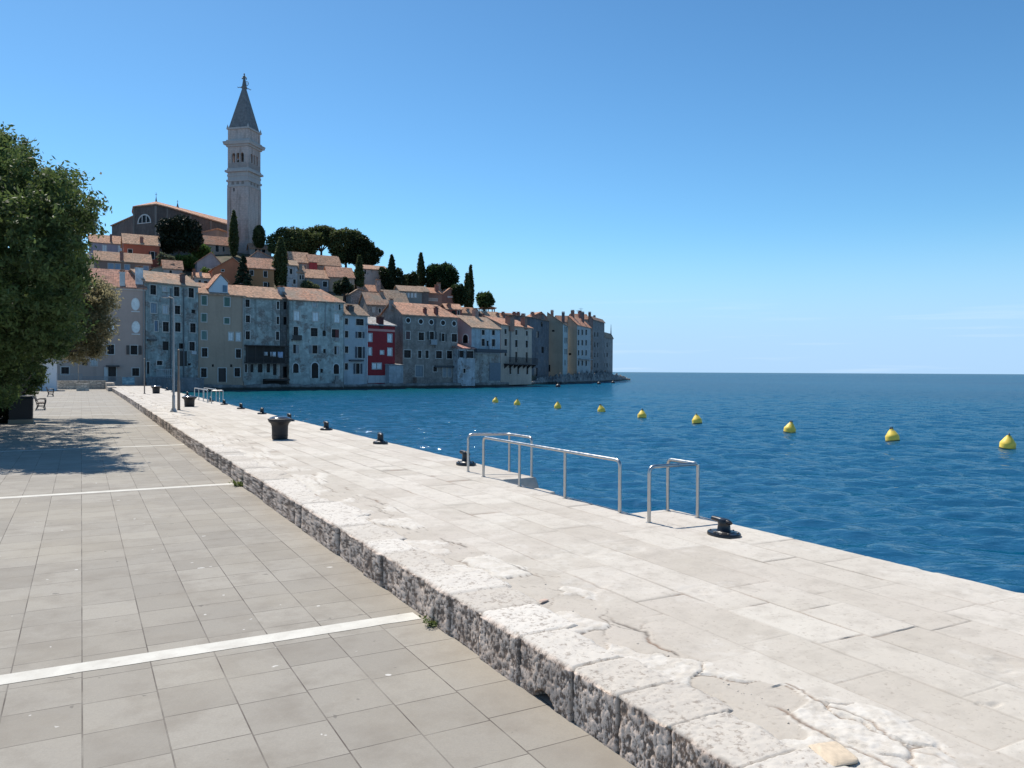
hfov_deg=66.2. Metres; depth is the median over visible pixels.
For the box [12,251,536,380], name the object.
hill
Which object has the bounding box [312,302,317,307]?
window
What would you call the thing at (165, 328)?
window
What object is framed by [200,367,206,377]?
window
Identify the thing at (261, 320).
house
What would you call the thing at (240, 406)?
mooring bollard
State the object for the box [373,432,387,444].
mooring bollard
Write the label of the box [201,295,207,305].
window
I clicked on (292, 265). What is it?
house
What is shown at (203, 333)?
window
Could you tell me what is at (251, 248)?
house
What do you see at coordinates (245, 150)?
bell tower
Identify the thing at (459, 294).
bushy tree
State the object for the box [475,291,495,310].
bushy tree
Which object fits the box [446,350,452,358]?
window
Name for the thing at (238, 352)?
window
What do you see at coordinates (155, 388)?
waste bin
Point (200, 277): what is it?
house
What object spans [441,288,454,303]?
house
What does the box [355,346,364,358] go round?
window
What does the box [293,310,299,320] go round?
window
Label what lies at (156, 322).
window
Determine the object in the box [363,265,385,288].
house
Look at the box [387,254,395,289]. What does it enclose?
cypress tree
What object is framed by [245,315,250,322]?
window
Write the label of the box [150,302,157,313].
window
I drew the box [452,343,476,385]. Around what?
house
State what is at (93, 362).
window
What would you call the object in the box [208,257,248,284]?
house
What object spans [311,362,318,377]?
window
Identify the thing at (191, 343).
window
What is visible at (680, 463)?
handrail
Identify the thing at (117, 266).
window
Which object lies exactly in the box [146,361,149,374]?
door
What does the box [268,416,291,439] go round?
waste bin
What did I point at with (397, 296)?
roof
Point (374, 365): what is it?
window
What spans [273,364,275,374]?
window
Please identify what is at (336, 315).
window
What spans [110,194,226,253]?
church
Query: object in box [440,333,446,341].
window
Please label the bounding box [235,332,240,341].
window
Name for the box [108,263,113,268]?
window
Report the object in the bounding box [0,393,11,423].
hedge bush
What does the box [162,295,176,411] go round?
lamp post
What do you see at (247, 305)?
window
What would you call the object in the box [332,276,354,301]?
round tree
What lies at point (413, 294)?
house
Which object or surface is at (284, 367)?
window
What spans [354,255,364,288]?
cypress tree
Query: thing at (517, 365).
house
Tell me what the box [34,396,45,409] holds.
park bench
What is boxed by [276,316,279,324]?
window
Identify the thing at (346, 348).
window
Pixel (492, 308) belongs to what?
pavilion
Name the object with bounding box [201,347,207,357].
window
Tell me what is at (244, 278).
conifer tree
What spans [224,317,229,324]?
window
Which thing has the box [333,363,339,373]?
window
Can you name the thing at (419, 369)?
window
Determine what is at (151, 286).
window
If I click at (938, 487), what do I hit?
water
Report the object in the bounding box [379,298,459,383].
house
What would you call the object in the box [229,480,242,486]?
weed
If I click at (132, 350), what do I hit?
window
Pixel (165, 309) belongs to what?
window
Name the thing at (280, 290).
house
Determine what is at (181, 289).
house
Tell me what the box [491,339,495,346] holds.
window
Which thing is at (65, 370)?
window
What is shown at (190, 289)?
window
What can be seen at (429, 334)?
window
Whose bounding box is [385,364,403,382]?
house
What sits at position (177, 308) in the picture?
window
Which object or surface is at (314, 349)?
window
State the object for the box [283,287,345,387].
house
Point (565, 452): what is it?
handrail
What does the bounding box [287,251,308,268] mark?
house
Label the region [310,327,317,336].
window
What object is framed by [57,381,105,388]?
end wall
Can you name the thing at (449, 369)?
window
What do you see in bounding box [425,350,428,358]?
window
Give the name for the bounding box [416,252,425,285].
cypress tree
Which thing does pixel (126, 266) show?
window
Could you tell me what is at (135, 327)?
window
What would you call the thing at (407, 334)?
window
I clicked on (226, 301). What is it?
window
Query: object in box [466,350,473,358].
window
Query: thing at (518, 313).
house
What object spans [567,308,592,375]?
house
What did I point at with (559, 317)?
house
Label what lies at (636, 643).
stone debris
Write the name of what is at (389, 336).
window
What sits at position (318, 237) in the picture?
pine tree
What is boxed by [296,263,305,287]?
house
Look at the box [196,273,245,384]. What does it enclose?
house
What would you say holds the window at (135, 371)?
in the house at (126, 355)
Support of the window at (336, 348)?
in the house at (315, 330)
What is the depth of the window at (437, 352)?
170.77 m
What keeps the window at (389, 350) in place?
in the house at (381, 342)
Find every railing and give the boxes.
[82,376,121,384]
[147,377,175,384]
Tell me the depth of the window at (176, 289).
132.64 m
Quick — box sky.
[0,0,1023,373]
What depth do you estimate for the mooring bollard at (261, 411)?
42.00 m
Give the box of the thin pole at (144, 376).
[143,358,145,393]
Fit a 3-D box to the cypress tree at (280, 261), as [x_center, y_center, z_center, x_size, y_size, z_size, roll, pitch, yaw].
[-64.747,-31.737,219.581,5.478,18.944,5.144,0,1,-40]
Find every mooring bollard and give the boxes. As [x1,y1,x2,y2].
[237,403,244,408]
[257,407,266,413]
[320,421,332,430]
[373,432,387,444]
[456,450,475,465]
[707,515,740,538]
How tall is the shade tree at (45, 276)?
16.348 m
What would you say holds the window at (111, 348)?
in the house at (126, 355)
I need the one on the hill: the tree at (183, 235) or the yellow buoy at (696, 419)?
the tree at (183, 235)
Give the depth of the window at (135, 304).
127.13 m
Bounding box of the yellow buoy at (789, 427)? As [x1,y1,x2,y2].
[783,420,795,432]
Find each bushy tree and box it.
[378,267,407,289]
[403,270,419,285]
[450,283,467,305]
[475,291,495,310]
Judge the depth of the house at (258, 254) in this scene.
241.73 m
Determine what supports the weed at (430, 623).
on the promenade
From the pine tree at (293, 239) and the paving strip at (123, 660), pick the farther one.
the pine tree at (293, 239)
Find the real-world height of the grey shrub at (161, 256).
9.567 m
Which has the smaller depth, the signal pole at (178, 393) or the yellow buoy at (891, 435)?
the yellow buoy at (891, 435)
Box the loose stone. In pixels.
[808,741,858,765]
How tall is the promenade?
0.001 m
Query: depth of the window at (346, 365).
153.79 m
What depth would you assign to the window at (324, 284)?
227.46 m
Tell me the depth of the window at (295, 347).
147.68 m
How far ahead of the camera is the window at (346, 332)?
153.68 m
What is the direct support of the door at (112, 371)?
in the house at (126, 355)
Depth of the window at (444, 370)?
171.82 m
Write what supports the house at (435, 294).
on the hill
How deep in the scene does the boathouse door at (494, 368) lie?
182.21 m
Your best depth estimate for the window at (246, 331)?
141.37 m
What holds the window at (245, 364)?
in the house at (261, 320)
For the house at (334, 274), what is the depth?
231.29 m
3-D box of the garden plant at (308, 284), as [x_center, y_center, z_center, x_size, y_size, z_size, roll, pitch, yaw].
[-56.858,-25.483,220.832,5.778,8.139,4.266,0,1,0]
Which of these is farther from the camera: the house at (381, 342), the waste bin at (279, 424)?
the house at (381, 342)
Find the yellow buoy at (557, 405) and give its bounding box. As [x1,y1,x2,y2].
[554,401,560,408]
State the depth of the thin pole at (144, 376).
76.16 m
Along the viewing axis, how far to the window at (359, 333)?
155.61 m
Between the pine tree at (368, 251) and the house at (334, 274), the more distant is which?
the pine tree at (368, 251)
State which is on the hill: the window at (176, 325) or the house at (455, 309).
the house at (455, 309)
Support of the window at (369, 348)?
in the house at (381, 342)
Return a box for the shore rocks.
[527,370,629,384]
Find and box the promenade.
[0,389,636,767]
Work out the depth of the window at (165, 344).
131.16 m
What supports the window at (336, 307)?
in the house at (315, 330)
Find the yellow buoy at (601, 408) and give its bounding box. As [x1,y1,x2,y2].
[597,405,605,411]
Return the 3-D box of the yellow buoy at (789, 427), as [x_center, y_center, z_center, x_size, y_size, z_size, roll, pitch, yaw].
[16.570,2.671,46.795,0.704,1.025,0.704,6,5,-40]
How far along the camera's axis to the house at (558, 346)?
241.33 m
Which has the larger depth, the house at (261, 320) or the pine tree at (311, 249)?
the pine tree at (311, 249)
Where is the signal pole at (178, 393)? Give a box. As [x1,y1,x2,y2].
[177,349,180,409]
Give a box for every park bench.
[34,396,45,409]
[46,387,53,396]
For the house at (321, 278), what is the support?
on the hill
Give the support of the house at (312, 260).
on the hill
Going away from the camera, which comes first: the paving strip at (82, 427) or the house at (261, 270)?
the paving strip at (82, 427)
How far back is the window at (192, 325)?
135.09 m
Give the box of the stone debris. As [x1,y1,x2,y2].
[282,465,798,723]
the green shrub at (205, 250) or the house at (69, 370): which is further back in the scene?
the green shrub at (205, 250)
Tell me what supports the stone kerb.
on the promenade
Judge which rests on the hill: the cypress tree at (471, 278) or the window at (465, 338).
the cypress tree at (471, 278)
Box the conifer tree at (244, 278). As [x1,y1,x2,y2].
[233,254,253,285]
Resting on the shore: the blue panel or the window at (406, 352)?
the blue panel
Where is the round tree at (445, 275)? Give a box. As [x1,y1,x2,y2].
[423,261,459,289]
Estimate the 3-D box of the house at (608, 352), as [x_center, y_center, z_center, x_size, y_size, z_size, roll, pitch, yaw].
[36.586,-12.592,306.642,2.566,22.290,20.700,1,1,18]
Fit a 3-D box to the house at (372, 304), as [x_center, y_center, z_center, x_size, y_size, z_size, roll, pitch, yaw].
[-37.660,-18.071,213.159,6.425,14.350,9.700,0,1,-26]
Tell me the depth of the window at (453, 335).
173.42 m
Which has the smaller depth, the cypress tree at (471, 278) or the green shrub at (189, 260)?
the green shrub at (189, 260)
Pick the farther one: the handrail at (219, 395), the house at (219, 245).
the house at (219, 245)
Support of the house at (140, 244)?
on the hill
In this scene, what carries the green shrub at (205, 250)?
on the hill
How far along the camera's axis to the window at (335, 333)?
152.04 m
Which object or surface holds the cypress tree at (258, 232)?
on the hill
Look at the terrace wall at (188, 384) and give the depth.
129.56 m
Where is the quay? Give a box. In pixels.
[115,386,1023,767]
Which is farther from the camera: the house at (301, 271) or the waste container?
the house at (301, 271)
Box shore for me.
[204,381,537,390]
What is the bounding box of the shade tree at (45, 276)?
[0,121,111,410]
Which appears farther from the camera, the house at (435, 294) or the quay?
the house at (435, 294)
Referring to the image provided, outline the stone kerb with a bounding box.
[112,387,849,767]
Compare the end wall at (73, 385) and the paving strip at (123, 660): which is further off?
the end wall at (73, 385)
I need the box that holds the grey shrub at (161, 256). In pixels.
[156,252,175,265]
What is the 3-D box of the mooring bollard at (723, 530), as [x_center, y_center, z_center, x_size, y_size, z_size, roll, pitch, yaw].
[3.075,2.077,11.391,0.430,0.270,0.530,0,1,-29]
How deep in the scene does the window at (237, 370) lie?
140.54 m
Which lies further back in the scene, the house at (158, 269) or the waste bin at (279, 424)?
the house at (158, 269)
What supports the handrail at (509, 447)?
on the quay
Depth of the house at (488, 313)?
247.82 m
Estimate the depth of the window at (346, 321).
153.64 m
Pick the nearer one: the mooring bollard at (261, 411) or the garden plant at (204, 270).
the mooring bollard at (261, 411)
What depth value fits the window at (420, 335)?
167.92 m
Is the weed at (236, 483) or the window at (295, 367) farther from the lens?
the window at (295, 367)
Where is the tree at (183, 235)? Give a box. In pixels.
[155,214,203,255]
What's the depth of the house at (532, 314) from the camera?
283.18 m
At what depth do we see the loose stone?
4.82 m
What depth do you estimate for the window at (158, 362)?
130.20 m
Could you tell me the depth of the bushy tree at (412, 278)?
250.60 m
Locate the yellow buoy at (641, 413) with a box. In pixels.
[637,409,646,417]
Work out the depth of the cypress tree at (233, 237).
255.49 m
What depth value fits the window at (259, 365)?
142.93 m
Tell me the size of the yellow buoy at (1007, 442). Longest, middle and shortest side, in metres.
1.025 x 0.704 x 0.704 m
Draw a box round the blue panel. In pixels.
[122,376,134,385]
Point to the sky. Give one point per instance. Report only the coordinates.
(727, 186)
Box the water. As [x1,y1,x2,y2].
[176,372,1023,592]
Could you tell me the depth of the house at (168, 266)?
218.12 m
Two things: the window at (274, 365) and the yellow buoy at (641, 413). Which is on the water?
the yellow buoy at (641, 413)
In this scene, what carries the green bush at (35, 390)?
on the promenade
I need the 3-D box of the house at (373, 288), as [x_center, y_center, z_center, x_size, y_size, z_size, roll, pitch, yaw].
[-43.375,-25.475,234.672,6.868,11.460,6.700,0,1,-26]
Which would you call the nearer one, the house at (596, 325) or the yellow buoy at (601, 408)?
the yellow buoy at (601, 408)
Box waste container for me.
[8,395,33,423]
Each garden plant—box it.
[200,267,210,272]
[300,279,319,288]
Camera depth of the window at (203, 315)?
136.62 m
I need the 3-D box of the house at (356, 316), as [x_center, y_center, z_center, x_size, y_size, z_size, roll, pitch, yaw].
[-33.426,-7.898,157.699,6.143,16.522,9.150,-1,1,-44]
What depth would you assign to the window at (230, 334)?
139.52 m
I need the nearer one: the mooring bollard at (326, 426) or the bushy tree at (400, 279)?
the mooring bollard at (326, 426)
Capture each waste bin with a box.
[151,385,161,392]
[182,395,196,406]
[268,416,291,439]
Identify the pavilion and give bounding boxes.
[479,306,495,311]
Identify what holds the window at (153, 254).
in the house at (140, 244)
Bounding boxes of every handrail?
[194,388,207,402]
[204,387,216,401]
[211,390,223,403]
[466,433,533,476]
[481,436,622,512]
[646,458,700,522]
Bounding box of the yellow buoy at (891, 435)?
[885,427,899,441]
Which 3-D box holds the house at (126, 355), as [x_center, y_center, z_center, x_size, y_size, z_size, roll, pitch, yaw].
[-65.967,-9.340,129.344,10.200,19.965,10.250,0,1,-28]
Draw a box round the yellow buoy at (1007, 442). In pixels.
[999,433,1015,448]
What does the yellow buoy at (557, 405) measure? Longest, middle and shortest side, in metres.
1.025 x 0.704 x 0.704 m
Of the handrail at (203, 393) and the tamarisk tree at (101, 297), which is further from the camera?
the handrail at (203, 393)
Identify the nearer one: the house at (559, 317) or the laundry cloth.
the laundry cloth
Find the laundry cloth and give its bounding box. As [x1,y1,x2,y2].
[278,352,282,357]
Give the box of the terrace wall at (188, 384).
[147,377,203,391]
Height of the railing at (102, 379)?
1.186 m
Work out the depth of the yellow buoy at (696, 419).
54.49 m
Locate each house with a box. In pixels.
[46,358,77,380]
[78,265,146,385]
[88,234,121,258]
[93,250,152,270]
[120,233,160,266]
[128,269,200,385]
[149,263,174,271]
[161,260,183,273]
[191,269,211,282]
[193,252,220,272]
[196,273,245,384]
[202,235,229,254]
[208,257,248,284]
[235,285,289,384]
[245,257,275,287]
[246,243,270,255]
[249,250,273,259]
[275,285,286,378]
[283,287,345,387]
[285,260,298,287]
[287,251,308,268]
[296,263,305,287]
[305,269,329,291]
[306,254,318,269]
[316,255,341,269]
[324,266,355,291]
[343,304,369,384]
[345,288,367,303]
[354,279,380,292]
[358,291,388,316]
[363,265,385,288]
[366,315,396,383]
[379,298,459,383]
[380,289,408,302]
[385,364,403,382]
[393,285,422,303]
[419,286,429,303]
[427,283,442,305]
[440,303,462,314]
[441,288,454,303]
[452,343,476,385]
[456,308,506,382]
[462,307,472,315]
[479,311,501,317]
[482,316,537,384]
[504,313,548,377]
[512,312,525,315]
[527,311,546,319]
[547,310,568,376]
[555,315,567,324]
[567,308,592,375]
[569,311,588,324]
[588,312,604,372]
[604,332,613,373]
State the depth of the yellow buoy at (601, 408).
69.25 m
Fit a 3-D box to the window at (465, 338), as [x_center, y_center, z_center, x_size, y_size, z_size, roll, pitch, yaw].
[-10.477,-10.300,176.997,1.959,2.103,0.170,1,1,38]
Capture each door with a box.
[108,367,116,380]
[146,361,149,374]
[218,367,226,382]
[489,363,500,380]
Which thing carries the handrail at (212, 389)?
on the quay
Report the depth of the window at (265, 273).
216.46 m
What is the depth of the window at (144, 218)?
252.94 m
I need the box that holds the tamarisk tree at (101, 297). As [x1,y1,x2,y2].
[29,275,123,365]
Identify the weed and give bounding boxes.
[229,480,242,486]
[419,615,437,626]
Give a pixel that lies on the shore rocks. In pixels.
(592, 376)
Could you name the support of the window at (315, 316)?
in the house at (315, 330)
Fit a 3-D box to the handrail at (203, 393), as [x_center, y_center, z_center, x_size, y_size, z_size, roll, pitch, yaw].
[-23.774,0.823,59.951,0.100,0.966,7.396,0,1,-29]
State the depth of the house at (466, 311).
239.60 m
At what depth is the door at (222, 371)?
138.91 m
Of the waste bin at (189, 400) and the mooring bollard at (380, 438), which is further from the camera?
the waste bin at (189, 400)
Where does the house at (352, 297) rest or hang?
on the hill
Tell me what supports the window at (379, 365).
in the house at (381, 342)
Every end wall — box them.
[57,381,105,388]
[105,382,115,390]
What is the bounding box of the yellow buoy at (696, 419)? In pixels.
[692,413,701,423]
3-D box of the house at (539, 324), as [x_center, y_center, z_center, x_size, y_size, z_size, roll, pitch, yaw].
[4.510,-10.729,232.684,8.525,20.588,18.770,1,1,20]
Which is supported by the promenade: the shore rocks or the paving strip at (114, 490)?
the paving strip at (114, 490)
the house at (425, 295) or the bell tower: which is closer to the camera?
the house at (425, 295)
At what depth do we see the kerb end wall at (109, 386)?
105.91 m
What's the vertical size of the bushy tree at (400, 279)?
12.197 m
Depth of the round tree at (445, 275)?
254.49 m
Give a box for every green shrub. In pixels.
[174,252,197,271]
[191,244,212,259]
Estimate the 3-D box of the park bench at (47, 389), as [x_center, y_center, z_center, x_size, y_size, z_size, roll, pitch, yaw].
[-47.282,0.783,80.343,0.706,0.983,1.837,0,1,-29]
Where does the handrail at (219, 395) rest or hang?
on the quay
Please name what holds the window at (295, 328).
in the house at (315, 330)
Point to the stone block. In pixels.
(82, 386)
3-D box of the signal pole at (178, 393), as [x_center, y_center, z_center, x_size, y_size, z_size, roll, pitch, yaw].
[-19.489,-0.261,45.910,0.220,3.568,0.214,0,1,0]
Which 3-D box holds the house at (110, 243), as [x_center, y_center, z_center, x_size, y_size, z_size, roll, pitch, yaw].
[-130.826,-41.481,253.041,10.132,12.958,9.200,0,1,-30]
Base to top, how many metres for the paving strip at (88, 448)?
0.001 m
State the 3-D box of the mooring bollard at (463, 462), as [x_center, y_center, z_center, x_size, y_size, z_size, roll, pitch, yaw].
[-1.159,1.874,19.790,0.482,0.388,0.560,0,1,-35]
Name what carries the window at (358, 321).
in the house at (356, 316)
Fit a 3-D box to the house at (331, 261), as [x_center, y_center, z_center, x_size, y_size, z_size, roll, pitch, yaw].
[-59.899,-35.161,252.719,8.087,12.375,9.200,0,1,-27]
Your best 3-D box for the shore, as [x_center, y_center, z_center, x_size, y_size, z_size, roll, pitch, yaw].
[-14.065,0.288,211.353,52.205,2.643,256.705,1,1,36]
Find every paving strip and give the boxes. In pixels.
[0,425,157,429]
[0,444,183,451]
[0,483,232,498]
[0,612,420,684]
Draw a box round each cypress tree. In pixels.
[228,209,239,256]
[252,225,265,250]
[272,237,289,288]
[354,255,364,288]
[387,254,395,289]
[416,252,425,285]
[464,273,470,306]
[467,264,474,307]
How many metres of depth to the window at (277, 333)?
144.76 m
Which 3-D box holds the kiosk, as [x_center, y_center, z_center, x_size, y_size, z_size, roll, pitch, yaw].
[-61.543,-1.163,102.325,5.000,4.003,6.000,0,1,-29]
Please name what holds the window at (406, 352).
in the house at (426, 337)
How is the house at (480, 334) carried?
on the shore
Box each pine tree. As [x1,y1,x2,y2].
[265,226,307,253]
[300,228,316,253]
[305,224,335,254]
[327,227,361,266]
[344,233,383,265]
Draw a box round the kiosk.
[34,360,61,390]
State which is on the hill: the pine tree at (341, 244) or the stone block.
the pine tree at (341, 244)
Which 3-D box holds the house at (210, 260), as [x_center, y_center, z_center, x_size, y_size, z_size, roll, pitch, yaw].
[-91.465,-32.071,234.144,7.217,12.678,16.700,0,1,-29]
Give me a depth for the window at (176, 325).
132.87 m
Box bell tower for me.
[222,73,264,253]
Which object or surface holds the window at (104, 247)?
in the house at (110, 243)
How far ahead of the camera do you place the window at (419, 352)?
167.80 m
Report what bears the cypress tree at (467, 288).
on the hill
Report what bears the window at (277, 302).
in the house at (261, 320)
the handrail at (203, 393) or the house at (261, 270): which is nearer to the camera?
the handrail at (203, 393)
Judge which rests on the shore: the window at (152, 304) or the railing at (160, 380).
the railing at (160, 380)
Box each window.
[60,366,69,374]
[90,358,97,366]
[102,245,106,250]
[106,344,114,354]
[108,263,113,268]
[115,263,120,269]
[124,264,129,269]
[126,345,141,354]
[131,298,139,311]
[131,367,139,376]
[132,321,139,334]
[137,214,150,223]
[149,251,156,259]
[149,284,156,295]
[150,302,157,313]
[154,320,158,331]
[156,360,162,365]
[162,304,168,313]
[162,321,169,332]
[163,341,167,349]
[173,286,179,296]
[174,305,180,314]
[174,321,180,332]
[188,287,194,298]
[189,322,195,332]
[189,341,195,350]
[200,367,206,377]
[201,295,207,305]
[201,313,206,321]
[201,330,207,339]
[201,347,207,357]
[223,296,230,306]
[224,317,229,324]
[228,332,233,340]
[234,367,240,376]
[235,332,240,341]
[235,348,241,358]
[244,363,247,372]
[245,299,249,307]
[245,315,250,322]
[245,330,250,339]
[258,364,261,371]
[263,271,267,277]
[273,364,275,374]
[275,331,279,340]
[276,301,279,309]
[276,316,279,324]
[283,366,286,377]
[292,344,298,353]
[292,363,298,372]
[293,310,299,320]
[293,326,298,334]
[309,345,320,353]
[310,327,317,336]
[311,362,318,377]
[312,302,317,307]
[312,312,318,321]
[322,281,327,286]
[331,328,339,337]
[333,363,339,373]
[334,304,338,310]
[334,313,339,322]
[334,346,339,354]
[344,318,348,324]
[344,330,348,337]
[344,346,348,353]
[344,363,348,369]
[354,363,361,373]
[355,318,363,325]
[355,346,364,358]
[356,331,363,338]
[368,333,372,341]
[368,347,371,355]
[372,363,376,369]
[377,363,381,369]
[387,333,392,342]
[387,347,392,355]
[403,349,410,358]
[405,331,410,339]
[415,365,423,376]
[417,350,421,358]
[418,332,424,340]
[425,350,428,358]
[427,331,436,339]
[435,350,441,358]
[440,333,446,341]
[442,368,446,376]
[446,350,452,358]
[448,368,451,376]
[451,333,457,342]
[462,334,468,342]
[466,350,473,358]
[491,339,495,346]
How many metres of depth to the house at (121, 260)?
218.98 m
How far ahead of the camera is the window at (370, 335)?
157.40 m
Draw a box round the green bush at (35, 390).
[17,367,50,396]
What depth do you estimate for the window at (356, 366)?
155.42 m
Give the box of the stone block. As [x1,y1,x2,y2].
[76,383,88,390]

